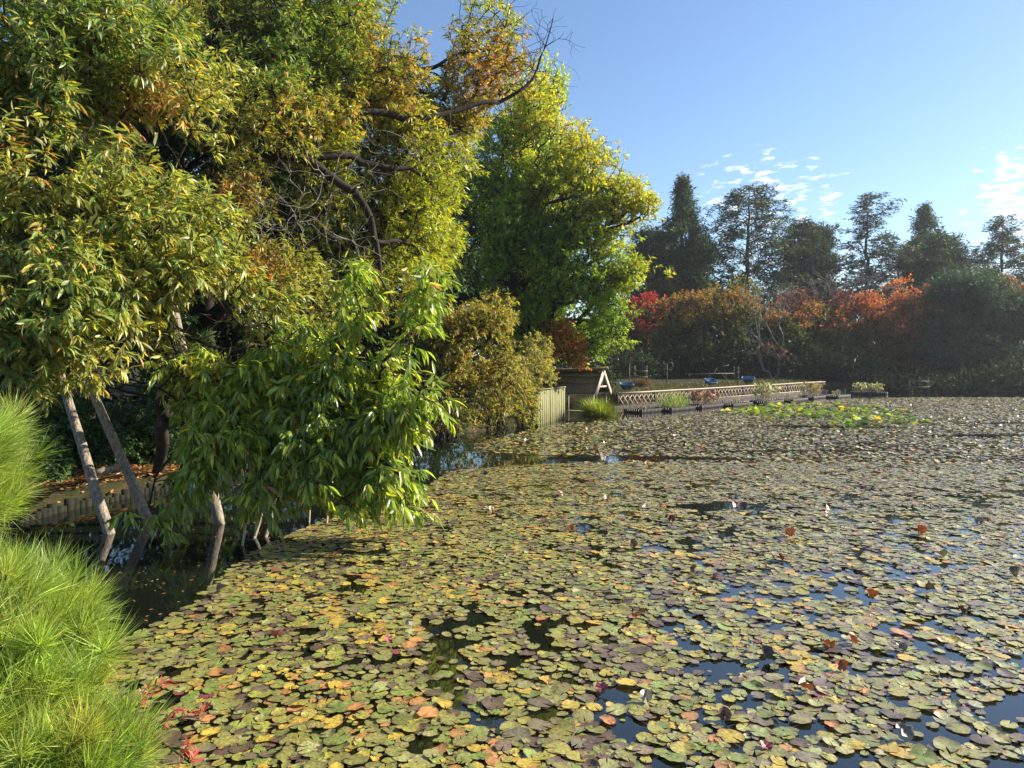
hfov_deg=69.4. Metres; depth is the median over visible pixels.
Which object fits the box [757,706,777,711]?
lily pad
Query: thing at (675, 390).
lattice fence
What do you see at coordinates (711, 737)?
lily pad
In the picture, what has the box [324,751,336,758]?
lily pad
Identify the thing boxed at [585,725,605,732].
lily pad
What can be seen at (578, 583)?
lily pad carpet
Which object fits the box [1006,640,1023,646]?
lily pad
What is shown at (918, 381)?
drying rack
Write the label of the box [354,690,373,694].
lily pad
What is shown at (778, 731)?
lily pad
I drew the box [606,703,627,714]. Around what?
lily pad
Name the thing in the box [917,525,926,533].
curled leaf
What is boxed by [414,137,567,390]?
evergreen tree
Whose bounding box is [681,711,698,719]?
lily pad
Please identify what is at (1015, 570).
curled leaf
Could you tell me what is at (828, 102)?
sky
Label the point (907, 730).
curled leaf
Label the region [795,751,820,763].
lily pad
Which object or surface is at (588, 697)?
lily pad
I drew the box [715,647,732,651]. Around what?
lily pad
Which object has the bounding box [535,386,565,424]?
board wall
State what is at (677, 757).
lily pad
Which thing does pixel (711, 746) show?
lily pad
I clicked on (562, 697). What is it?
lily pad
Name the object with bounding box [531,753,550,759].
lily pad
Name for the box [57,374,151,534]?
log prop
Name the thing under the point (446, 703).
lily pad
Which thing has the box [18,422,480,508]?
leaf litter
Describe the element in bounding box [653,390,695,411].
floating planter
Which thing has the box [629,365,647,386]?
bamboo stand
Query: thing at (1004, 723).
lily pad
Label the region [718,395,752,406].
floating planter
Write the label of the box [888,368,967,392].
undergrowth shrub
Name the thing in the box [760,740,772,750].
curled leaf
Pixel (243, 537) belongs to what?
bamboo stake
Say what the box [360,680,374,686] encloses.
lily pad
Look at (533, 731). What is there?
lily pad
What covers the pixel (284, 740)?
lily pad
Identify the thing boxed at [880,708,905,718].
lily pad
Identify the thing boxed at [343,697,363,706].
lily pad
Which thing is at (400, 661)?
lily pad
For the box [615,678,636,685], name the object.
lily pad
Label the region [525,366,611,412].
shed
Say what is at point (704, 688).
lily pad
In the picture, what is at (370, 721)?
lily pad
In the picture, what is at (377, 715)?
lily pad
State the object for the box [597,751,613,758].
lily pad
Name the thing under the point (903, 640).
lily pad
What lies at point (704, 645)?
lily pad
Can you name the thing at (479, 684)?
lily pad
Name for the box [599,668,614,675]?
lily pad
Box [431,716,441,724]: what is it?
lily pad
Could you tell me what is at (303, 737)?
lily pad
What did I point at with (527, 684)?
lily pad
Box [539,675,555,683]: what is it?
lily pad
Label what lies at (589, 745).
lily pad
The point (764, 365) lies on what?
undergrowth shrub
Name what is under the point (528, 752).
lily pad
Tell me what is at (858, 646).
lily pad
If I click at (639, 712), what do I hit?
lily pad
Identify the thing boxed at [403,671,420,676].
lily pad
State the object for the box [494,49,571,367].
pale green tree
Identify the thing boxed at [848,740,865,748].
lily pad
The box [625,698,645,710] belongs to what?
lily pad
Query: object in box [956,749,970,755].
lily pad
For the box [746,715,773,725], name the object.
lily pad
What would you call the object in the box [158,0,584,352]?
mixed oak tree
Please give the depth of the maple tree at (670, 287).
68.21 m
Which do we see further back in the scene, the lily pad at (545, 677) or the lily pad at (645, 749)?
the lily pad at (545, 677)
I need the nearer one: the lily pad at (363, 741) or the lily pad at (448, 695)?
the lily pad at (363, 741)
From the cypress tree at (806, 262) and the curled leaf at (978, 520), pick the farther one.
the cypress tree at (806, 262)
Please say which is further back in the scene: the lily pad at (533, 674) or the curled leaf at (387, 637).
the curled leaf at (387, 637)
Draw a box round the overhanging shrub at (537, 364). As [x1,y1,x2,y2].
[460,330,559,428]
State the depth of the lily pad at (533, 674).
5.38 m
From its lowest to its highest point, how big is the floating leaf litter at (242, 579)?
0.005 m
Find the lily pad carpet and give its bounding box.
[94,397,1023,767]
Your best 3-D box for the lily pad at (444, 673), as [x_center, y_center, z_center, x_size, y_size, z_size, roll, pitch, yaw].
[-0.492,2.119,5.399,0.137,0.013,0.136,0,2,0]
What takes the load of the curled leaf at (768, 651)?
on the pond water
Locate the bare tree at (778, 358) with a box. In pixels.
[736,283,801,378]
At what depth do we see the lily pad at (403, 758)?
4.27 m
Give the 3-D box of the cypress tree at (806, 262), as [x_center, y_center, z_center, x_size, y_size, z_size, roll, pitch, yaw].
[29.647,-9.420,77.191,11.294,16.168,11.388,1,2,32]
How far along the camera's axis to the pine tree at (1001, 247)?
74.94 m
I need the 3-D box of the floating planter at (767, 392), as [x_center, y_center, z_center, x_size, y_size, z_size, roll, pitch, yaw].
[13.470,0.493,39.395,1.487,1.370,2.299,2,2,42]
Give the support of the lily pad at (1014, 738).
on the pond water
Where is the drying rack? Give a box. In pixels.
[909,377,928,393]
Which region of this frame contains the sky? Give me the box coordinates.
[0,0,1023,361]
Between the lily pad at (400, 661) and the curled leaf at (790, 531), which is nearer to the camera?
the lily pad at (400, 661)
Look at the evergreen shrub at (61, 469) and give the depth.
12.54 m
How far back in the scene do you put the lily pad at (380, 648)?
5.87 m
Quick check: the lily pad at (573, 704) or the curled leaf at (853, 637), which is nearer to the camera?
the lily pad at (573, 704)
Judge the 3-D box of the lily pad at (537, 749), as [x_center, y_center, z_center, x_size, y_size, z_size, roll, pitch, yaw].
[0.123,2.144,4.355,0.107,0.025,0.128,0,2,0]
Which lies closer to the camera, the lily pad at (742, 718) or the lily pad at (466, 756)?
the lily pad at (466, 756)
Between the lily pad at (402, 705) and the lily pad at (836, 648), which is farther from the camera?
the lily pad at (836, 648)
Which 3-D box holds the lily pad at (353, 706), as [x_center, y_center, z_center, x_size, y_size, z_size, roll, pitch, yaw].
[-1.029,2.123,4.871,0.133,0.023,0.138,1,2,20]
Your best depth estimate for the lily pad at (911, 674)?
5.36 m
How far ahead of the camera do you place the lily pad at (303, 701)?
4.95 m
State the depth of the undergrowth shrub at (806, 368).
57.00 m
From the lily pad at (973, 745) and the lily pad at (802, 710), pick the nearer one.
the lily pad at (973, 745)
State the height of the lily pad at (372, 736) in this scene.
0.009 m
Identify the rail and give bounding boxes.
[685,373,733,380]
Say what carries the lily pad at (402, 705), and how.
on the pond water
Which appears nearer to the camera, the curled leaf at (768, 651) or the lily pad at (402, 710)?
the lily pad at (402, 710)
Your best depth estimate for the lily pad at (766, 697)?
5.03 m
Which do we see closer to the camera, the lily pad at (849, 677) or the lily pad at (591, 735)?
the lily pad at (591, 735)
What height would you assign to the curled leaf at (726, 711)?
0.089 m
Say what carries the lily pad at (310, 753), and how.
on the pond water
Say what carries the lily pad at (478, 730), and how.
on the pond water
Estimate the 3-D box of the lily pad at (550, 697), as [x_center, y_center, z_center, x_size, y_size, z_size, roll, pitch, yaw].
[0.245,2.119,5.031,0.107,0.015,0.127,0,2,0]
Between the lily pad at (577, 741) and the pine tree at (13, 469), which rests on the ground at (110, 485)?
the pine tree at (13, 469)
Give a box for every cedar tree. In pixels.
[619,171,757,342]
[894,200,946,368]
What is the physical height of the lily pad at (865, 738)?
0.016 m
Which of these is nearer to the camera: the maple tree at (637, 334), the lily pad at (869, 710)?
the lily pad at (869, 710)
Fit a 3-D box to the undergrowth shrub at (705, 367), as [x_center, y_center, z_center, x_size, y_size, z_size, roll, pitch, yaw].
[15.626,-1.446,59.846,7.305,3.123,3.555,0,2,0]
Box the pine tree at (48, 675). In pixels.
[0,520,186,767]
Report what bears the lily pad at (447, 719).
on the pond water
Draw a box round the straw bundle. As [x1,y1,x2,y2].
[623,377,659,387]
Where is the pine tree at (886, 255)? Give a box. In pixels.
[797,191,941,370]
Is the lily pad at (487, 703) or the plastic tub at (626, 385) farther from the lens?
the plastic tub at (626, 385)
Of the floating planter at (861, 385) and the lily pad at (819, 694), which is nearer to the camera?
the lily pad at (819, 694)
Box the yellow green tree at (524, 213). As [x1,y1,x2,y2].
[455,68,676,397]
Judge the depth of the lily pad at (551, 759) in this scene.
4.25 m
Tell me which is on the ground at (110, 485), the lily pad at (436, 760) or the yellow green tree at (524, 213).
the yellow green tree at (524, 213)
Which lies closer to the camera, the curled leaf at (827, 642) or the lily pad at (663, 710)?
the lily pad at (663, 710)
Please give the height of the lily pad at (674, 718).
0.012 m
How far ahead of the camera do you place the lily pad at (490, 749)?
4.34 m
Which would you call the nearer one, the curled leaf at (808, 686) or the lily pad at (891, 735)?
the lily pad at (891, 735)
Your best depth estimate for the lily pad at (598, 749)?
4.35 m
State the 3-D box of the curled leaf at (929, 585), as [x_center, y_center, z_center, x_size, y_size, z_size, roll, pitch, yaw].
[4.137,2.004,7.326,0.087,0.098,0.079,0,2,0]
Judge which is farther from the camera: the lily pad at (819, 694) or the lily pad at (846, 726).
the lily pad at (819, 694)
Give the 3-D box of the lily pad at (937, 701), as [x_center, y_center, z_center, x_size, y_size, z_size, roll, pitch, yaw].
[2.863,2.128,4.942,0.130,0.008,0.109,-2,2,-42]
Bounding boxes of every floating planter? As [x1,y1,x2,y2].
[624,399,667,412]
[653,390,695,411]
[686,389,722,408]
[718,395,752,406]
[749,381,783,404]
[776,392,807,401]
[798,380,826,398]
[826,389,850,397]
[850,381,887,394]
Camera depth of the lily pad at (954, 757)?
4.26 m
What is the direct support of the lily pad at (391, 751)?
on the pond water
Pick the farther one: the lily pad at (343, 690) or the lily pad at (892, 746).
the lily pad at (343, 690)
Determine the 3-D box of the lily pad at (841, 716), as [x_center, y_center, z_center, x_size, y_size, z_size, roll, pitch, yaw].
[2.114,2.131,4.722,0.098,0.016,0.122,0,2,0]
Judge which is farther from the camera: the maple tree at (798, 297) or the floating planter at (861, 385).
the maple tree at (798, 297)
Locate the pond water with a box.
[0,391,1023,767]
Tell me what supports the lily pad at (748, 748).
on the pond water
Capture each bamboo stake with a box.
[241,507,246,545]
[253,514,262,537]
[264,496,278,536]
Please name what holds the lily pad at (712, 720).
on the pond water
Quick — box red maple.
[531,317,592,393]
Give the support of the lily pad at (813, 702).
on the pond water
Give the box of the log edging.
[0,431,459,574]
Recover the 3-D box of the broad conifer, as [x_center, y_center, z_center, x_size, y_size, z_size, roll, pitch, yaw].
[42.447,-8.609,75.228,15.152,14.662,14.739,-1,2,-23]
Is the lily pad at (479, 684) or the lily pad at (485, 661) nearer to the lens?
the lily pad at (479, 684)
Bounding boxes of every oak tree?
[0,0,314,417]
[104,251,465,546]
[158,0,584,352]
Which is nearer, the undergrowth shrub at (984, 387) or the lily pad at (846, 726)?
the lily pad at (846, 726)
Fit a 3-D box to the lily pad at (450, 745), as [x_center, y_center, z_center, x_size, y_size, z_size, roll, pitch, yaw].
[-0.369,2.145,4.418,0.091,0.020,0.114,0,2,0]
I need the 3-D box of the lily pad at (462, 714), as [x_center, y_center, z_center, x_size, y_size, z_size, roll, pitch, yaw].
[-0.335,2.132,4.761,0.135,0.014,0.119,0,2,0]
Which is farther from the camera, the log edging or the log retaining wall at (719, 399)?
the log retaining wall at (719, 399)
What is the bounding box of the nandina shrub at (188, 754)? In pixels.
[109,675,211,763]
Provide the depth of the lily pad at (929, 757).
4.25 m
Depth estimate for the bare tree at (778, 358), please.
57.11 m
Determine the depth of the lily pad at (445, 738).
4.48 m
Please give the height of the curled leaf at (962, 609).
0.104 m
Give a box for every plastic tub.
[619,382,633,389]
[704,378,717,386]
[741,376,754,383]
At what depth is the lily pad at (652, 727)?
4.58 m
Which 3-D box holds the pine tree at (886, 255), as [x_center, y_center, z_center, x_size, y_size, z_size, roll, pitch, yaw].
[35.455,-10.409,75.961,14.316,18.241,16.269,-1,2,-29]
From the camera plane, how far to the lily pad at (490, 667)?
5.49 m
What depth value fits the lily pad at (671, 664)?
5.53 m
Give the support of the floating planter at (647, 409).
on the pond water
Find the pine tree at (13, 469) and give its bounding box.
[0,380,68,540]
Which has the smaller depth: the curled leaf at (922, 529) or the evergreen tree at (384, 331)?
the curled leaf at (922, 529)
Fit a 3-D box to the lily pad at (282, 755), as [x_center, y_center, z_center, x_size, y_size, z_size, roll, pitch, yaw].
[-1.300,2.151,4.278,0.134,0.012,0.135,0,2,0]
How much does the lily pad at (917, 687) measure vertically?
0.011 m
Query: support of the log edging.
on the ground at (110, 485)
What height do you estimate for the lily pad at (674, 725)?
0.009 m
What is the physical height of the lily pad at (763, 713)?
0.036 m
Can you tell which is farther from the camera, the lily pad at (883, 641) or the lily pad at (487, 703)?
the lily pad at (883, 641)
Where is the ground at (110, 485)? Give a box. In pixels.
[0,363,1023,753]
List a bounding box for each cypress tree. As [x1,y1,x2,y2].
[609,223,688,358]
[689,181,822,337]
[752,215,845,354]
[789,220,846,323]
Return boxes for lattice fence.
[616,381,825,405]
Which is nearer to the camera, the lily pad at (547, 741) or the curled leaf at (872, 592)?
the lily pad at (547, 741)
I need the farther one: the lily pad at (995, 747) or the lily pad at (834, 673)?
the lily pad at (834, 673)
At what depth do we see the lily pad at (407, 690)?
5.10 m
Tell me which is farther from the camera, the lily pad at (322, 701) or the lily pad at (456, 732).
the lily pad at (322, 701)
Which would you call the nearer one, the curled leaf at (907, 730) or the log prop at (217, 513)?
the curled leaf at (907, 730)
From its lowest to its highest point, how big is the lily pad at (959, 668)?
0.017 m
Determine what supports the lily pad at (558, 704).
on the pond water
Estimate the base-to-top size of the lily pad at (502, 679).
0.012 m
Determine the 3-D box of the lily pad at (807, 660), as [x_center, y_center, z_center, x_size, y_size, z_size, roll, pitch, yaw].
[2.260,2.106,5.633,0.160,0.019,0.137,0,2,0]
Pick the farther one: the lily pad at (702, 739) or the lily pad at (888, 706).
the lily pad at (888, 706)
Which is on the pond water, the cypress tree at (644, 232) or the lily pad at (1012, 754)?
the lily pad at (1012, 754)
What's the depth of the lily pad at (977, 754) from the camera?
4.29 m
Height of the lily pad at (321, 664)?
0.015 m
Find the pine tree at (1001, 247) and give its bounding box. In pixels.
[967,213,1023,283]
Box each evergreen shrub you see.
[11,422,79,486]
[16,391,145,465]
[76,395,187,466]
[373,390,476,436]
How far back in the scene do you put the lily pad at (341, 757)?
4.27 m
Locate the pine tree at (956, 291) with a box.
[889,263,1023,378]
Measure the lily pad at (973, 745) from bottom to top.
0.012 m
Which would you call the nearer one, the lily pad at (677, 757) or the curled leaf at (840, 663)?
the lily pad at (677, 757)
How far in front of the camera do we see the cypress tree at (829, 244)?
78.85 m
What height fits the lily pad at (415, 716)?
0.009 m
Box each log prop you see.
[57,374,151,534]
[171,304,224,524]
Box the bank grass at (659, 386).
[578,377,823,404]
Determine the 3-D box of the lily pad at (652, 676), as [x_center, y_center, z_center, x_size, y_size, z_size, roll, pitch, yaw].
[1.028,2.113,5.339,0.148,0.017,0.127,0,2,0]
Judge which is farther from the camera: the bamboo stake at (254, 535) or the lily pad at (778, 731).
the bamboo stake at (254, 535)
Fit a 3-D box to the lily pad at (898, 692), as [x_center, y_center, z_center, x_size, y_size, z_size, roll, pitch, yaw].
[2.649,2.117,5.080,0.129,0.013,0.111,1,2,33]
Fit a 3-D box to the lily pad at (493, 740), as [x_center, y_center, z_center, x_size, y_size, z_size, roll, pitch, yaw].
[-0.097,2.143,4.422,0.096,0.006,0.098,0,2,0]
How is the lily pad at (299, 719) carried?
on the pond water
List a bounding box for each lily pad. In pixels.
[276,749,297,761]
[279,736,295,744]
[281,696,298,704]
[282,745,298,751]
[287,705,304,710]
[288,733,307,743]
[289,716,308,723]
[292,698,311,705]
[297,740,320,753]
[300,750,316,756]
[301,703,318,710]
[301,708,316,717]
[307,734,322,743]
[310,752,324,760]
[311,661,334,667]
[317,698,332,707]
[317,707,329,713]
[319,745,334,751]
[320,717,342,728]
[323,731,350,744]
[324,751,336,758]
[325,702,348,712]
[327,645,344,655]
[329,742,349,751]
[331,752,351,763]
[335,688,350,693]
[336,681,352,688]
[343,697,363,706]
[344,702,366,709]
[344,741,358,748]
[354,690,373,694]
[354,733,371,742]
[354,738,371,746]
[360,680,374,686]
[364,718,377,726]
[364,733,387,743]
[369,646,386,650]
[370,681,389,691]
[370,712,387,717]
[372,651,392,660]
[374,728,389,735]
[377,706,394,712]
[380,738,394,745]
[382,756,397,762]
[383,726,399,733]
[385,746,406,755]
[386,701,405,708]
[388,732,402,739]
[390,685,414,695]
[392,712,413,724]
[392,750,413,761]
[394,737,408,747]
[396,707,411,712]
[396,719,419,731]
[397,658,413,664]
[397,698,412,704]
[398,682,416,689]
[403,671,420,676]
[407,679,421,685]
[407,705,423,711]
[409,696,431,704]
[409,711,426,720]
[417,706,438,717]
[417,720,428,729]
[420,702,436,707]
[423,749,440,756]
[424,689,443,695]
[428,755,443,763]
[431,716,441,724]
[432,743,448,752]
[436,670,453,676]
[436,699,452,708]
[437,692,454,699]
[437,734,449,742]
[440,714,460,724]
[446,709,460,716]
[446,739,457,747]
[449,728,465,737]
[452,711,469,718]
[452,735,470,746]
[456,751,472,763]
[461,693,478,703]
[463,650,484,657]
[466,632,481,640]
[467,692,486,696]
[467,744,481,751]
[468,726,488,737]
[469,681,485,689]
[471,752,483,759]
[473,657,491,664]
[481,696,503,709]
[482,746,497,753]
[483,664,498,672]
[485,752,505,766]
[488,738,500,745]
[491,660,505,665]
[492,674,510,683]
[494,739,511,750]
[496,628,514,633]
[500,708,513,714]
[500,721,520,730]
[502,727,530,741]
[503,696,523,705]
[508,692,526,700]
[510,708,528,716]
[515,686,532,693]
[517,681,533,688]
[518,725,535,734]
[521,690,542,697]
[523,670,540,678]
[523,748,536,757]
[524,742,541,752]
[527,718,553,729]
[528,696,552,707]
[529,737,543,746]
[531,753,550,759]
[536,737,555,746]
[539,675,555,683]
[540,685,557,694]
[540,690,555,699]
[543,748,557,757]
[545,741,571,753]
[545,755,561,763]
[549,684,570,693]
[549,719,575,734]
[550,631,569,637]
[551,638,568,646]
[552,692,567,701]
[554,700,568,706]
[560,734,579,741]
[561,700,579,708]
[566,751,588,760]
[570,727,585,733]
[571,738,584,747]
[572,709,593,722]
[574,693,594,701]
[580,733,606,742]
[581,750,597,758]
[583,738,601,750]
[585,702,602,710]
[585,721,598,727]
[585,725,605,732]
[588,673,602,680]
[590,651,606,658]
[592,645,609,652]
[593,744,607,753]
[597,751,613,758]
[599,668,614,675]
[599,715,615,723]
[605,749,615,755]
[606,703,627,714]
[609,738,625,742]
[611,667,628,674]
[612,742,629,749]
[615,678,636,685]
[615,747,636,759]
[621,662,644,671]
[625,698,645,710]
[627,646,648,653]
[628,707,646,714]
[629,692,645,699]
[633,710,652,719]
[633,744,653,753]
[636,732,653,743]
[644,672,664,680]
[647,722,664,733]
[647,736,665,745]
[651,707,668,714]
[652,655,667,662]
[653,748,666,754]
[656,691,673,698]
[656,700,671,707]
[657,734,674,741]
[658,750,686,761]
[661,642,677,651]
[661,661,683,669]
[669,721,678,728]
[670,716,684,721]
[670,741,696,754]
[676,693,690,699]
[678,735,691,741]
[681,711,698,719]
[687,740,704,749]
[690,734,707,743]
[698,686,713,693]
[699,642,716,650]
[703,716,722,724]
[706,743,720,751]
[707,734,720,740]
[712,739,730,747]
[712,748,730,756]
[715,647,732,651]
[717,728,744,742]
[724,713,752,721]
[727,752,750,762]
[731,688,747,696]
[736,722,751,731]
[741,680,762,689]
[743,741,766,754]
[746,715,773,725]
[747,676,767,682]
[749,725,769,736]
[756,709,777,717]
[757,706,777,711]
[762,680,783,689]
[762,745,787,756]
[763,674,780,680]
[763,693,781,700]
[763,701,777,709]
[765,735,782,742]
[766,673,783,679]
[769,688,791,699]
[771,727,792,735]
[781,653,799,659]
[784,659,801,665]
[787,744,803,750]
[789,675,812,682]
[789,714,811,723]
[789,738,811,746]
[791,649,810,657]
[793,707,816,715]
[794,692,812,702]
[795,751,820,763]
[799,743,821,754]
[800,656,818,664]
[801,640,822,644]
[808,699,824,705]
[812,690,829,696]
[813,677,835,688]
[813,743,836,752]
[815,686,834,695]
[816,730,838,740]
[817,712,837,719]
[821,645,843,651]
[821,752,837,761]
[822,736,838,745]
[825,671,845,677]
[830,695,844,703]
[831,703,850,713]
[835,712,851,722]
[835,746,853,753]
[837,673,852,681]
[839,724,857,731]
[845,712,860,719]
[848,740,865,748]
[849,642,867,649]
[850,735,881,746]
[852,677,870,687]
[858,656,882,662]
[859,707,881,715]
[865,677,888,686]
[866,715,888,724]
[876,637,896,645]
[877,701,895,709]
[877,740,898,751]
[878,730,899,741]
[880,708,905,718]
[882,667,898,674]
[887,688,908,695]
[888,681,906,691]
[888,747,916,758]
[889,738,909,745]
[892,639,912,645]
[894,707,921,718]
[903,671,922,678]
[908,692,931,701]
[908,699,937,708]
[908,743,937,764]
[910,683,933,691]
[912,631,933,638]
[929,665,948,672]
[930,698,948,705]
[933,712,958,725]
[933,736,961,751]
[939,749,962,763]
[942,699,960,709]
[945,723,970,733]
[951,664,970,671]
[952,679,970,687]
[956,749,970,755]
[961,749,990,758]
[964,742,981,748]
[970,734,994,744]
[973,722,993,730]
[979,742,1002,752]
[980,680,1000,687]
[988,733,1010,742]
[993,680,1013,687]
[996,669,1015,677]
[1000,720,1018,727]
[1002,750,1020,758]
[1005,734,1018,741]
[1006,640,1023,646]
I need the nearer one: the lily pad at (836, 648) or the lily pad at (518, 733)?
the lily pad at (518, 733)
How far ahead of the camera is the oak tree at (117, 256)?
9.01 m
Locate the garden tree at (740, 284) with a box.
[696,274,762,341]
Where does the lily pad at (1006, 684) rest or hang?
on the pond water
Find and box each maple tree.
[611,291,673,373]
[628,280,767,378]
[643,268,718,373]
[746,300,859,378]
[767,265,910,360]
[773,287,856,357]
[834,288,943,378]
[872,273,941,373]
[999,270,1023,376]
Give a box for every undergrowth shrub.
[557,356,621,390]
[586,344,671,379]
[627,344,699,377]
[669,347,742,377]
[707,348,780,378]
[737,349,811,378]
[768,345,856,380]
[811,346,896,382]
[854,365,927,391]
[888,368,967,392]
[930,366,1008,392]
[967,354,1023,390]
[1015,379,1023,392]
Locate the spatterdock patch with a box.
[719,401,929,426]
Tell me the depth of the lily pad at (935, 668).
5.47 m
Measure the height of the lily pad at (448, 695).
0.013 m
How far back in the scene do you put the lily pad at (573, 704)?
4.90 m
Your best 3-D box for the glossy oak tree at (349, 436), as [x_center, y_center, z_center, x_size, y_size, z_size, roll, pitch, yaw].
[-4.230,0.204,10.114,7.690,3.822,3.330,1,2,34]
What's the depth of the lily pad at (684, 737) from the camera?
4.48 m
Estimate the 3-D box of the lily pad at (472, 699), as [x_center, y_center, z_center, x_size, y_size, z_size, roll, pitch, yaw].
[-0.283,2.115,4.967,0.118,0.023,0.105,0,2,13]
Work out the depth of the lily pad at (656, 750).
4.34 m
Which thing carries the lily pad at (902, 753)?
on the pond water
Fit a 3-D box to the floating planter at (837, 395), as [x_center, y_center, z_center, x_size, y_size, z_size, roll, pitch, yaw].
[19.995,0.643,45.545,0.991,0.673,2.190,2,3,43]
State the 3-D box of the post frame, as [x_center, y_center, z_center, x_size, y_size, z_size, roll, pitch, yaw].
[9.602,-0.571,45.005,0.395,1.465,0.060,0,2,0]
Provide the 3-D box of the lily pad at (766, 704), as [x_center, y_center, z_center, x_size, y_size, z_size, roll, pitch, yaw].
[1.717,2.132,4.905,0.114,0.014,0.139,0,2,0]
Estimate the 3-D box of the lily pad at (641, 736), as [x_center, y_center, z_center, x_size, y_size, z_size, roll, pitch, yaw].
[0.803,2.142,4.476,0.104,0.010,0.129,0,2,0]
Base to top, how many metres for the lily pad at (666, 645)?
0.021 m
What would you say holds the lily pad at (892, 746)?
on the pond water
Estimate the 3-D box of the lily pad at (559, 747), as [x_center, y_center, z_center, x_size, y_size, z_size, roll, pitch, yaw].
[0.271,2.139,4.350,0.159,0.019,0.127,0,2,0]
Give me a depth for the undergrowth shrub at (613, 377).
38.66 m
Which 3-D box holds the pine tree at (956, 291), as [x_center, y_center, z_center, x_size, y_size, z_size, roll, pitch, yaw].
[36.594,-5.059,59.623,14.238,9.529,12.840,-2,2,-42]
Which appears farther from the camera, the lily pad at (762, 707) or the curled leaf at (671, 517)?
the curled leaf at (671, 517)
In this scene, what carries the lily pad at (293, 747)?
on the pond water
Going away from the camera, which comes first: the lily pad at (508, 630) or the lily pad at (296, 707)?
the lily pad at (296, 707)
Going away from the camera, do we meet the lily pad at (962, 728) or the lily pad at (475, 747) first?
the lily pad at (475, 747)
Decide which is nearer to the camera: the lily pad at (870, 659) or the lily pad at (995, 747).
the lily pad at (995, 747)
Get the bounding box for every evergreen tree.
[0,0,327,444]
[127,0,484,422]
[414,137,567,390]
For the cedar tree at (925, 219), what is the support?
on the ground at (110, 485)
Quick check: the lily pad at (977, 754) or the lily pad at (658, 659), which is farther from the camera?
the lily pad at (658, 659)
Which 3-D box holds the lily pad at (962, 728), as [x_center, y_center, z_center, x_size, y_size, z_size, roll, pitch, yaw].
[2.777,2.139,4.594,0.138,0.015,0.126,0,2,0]
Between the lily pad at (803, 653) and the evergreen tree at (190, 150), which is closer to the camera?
the lily pad at (803, 653)
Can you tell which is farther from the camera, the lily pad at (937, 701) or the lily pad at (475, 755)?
the lily pad at (937, 701)
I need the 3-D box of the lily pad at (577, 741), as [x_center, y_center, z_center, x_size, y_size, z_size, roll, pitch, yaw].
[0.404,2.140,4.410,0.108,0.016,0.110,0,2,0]
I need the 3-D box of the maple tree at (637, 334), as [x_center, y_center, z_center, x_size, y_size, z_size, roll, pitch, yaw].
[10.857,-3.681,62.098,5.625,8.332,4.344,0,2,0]
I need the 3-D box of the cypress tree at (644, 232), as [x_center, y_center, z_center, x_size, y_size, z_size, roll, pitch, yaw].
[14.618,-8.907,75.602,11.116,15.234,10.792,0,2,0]
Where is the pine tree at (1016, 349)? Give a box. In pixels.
[932,288,1023,378]
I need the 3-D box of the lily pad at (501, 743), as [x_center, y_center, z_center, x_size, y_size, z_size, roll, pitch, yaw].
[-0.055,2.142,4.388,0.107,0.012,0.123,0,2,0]
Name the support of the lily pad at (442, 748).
on the pond water
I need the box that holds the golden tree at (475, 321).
[376,287,540,433]
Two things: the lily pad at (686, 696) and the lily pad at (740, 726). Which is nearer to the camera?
the lily pad at (740, 726)
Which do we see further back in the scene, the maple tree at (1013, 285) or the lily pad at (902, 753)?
the maple tree at (1013, 285)
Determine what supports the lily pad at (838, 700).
on the pond water
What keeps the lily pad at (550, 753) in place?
on the pond water
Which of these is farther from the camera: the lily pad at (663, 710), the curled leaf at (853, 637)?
the curled leaf at (853, 637)
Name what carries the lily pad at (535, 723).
on the pond water
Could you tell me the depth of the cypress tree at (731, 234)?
71.87 m
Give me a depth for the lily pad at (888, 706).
4.89 m
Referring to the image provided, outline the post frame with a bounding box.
[666,363,672,385]
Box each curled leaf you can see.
[272,629,282,638]
[384,634,392,642]
[405,619,412,627]
[594,682,607,693]
[629,539,637,547]
[633,608,645,616]
[639,689,651,701]
[668,514,675,521]
[690,564,696,571]
[718,706,731,720]
[760,645,774,658]
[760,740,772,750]
[785,527,795,535]
[799,677,813,690]
[823,638,834,647]
[836,659,847,670]
[849,632,857,643]
[867,587,878,597]
[895,722,913,740]
[896,642,907,652]
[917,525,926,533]
[925,581,934,589]
[937,547,947,556]
[958,604,971,614]
[974,516,983,524]
[1009,566,1021,576]
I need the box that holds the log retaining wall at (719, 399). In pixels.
[613,389,828,408]
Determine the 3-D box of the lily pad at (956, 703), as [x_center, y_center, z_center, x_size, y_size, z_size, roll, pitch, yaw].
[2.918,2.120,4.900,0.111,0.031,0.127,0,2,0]
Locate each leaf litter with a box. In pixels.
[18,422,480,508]
[133,518,378,646]
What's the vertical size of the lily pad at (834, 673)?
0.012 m
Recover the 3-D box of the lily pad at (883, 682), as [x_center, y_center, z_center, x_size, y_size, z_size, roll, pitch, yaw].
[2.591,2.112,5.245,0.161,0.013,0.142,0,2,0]
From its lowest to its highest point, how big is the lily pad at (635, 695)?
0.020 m
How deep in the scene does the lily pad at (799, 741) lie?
4.42 m
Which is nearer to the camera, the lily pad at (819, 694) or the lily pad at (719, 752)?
the lily pad at (719, 752)
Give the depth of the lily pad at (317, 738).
4.48 m
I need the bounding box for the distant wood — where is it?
[11,149,1019,371]
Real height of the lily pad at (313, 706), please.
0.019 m
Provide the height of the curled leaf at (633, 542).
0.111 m
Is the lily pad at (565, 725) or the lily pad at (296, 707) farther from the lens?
the lily pad at (296, 707)
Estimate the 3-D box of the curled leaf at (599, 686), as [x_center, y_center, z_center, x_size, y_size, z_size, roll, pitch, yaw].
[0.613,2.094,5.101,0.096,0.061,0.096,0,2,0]
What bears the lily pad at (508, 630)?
on the pond water
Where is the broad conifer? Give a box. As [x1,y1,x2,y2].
[875,227,996,358]

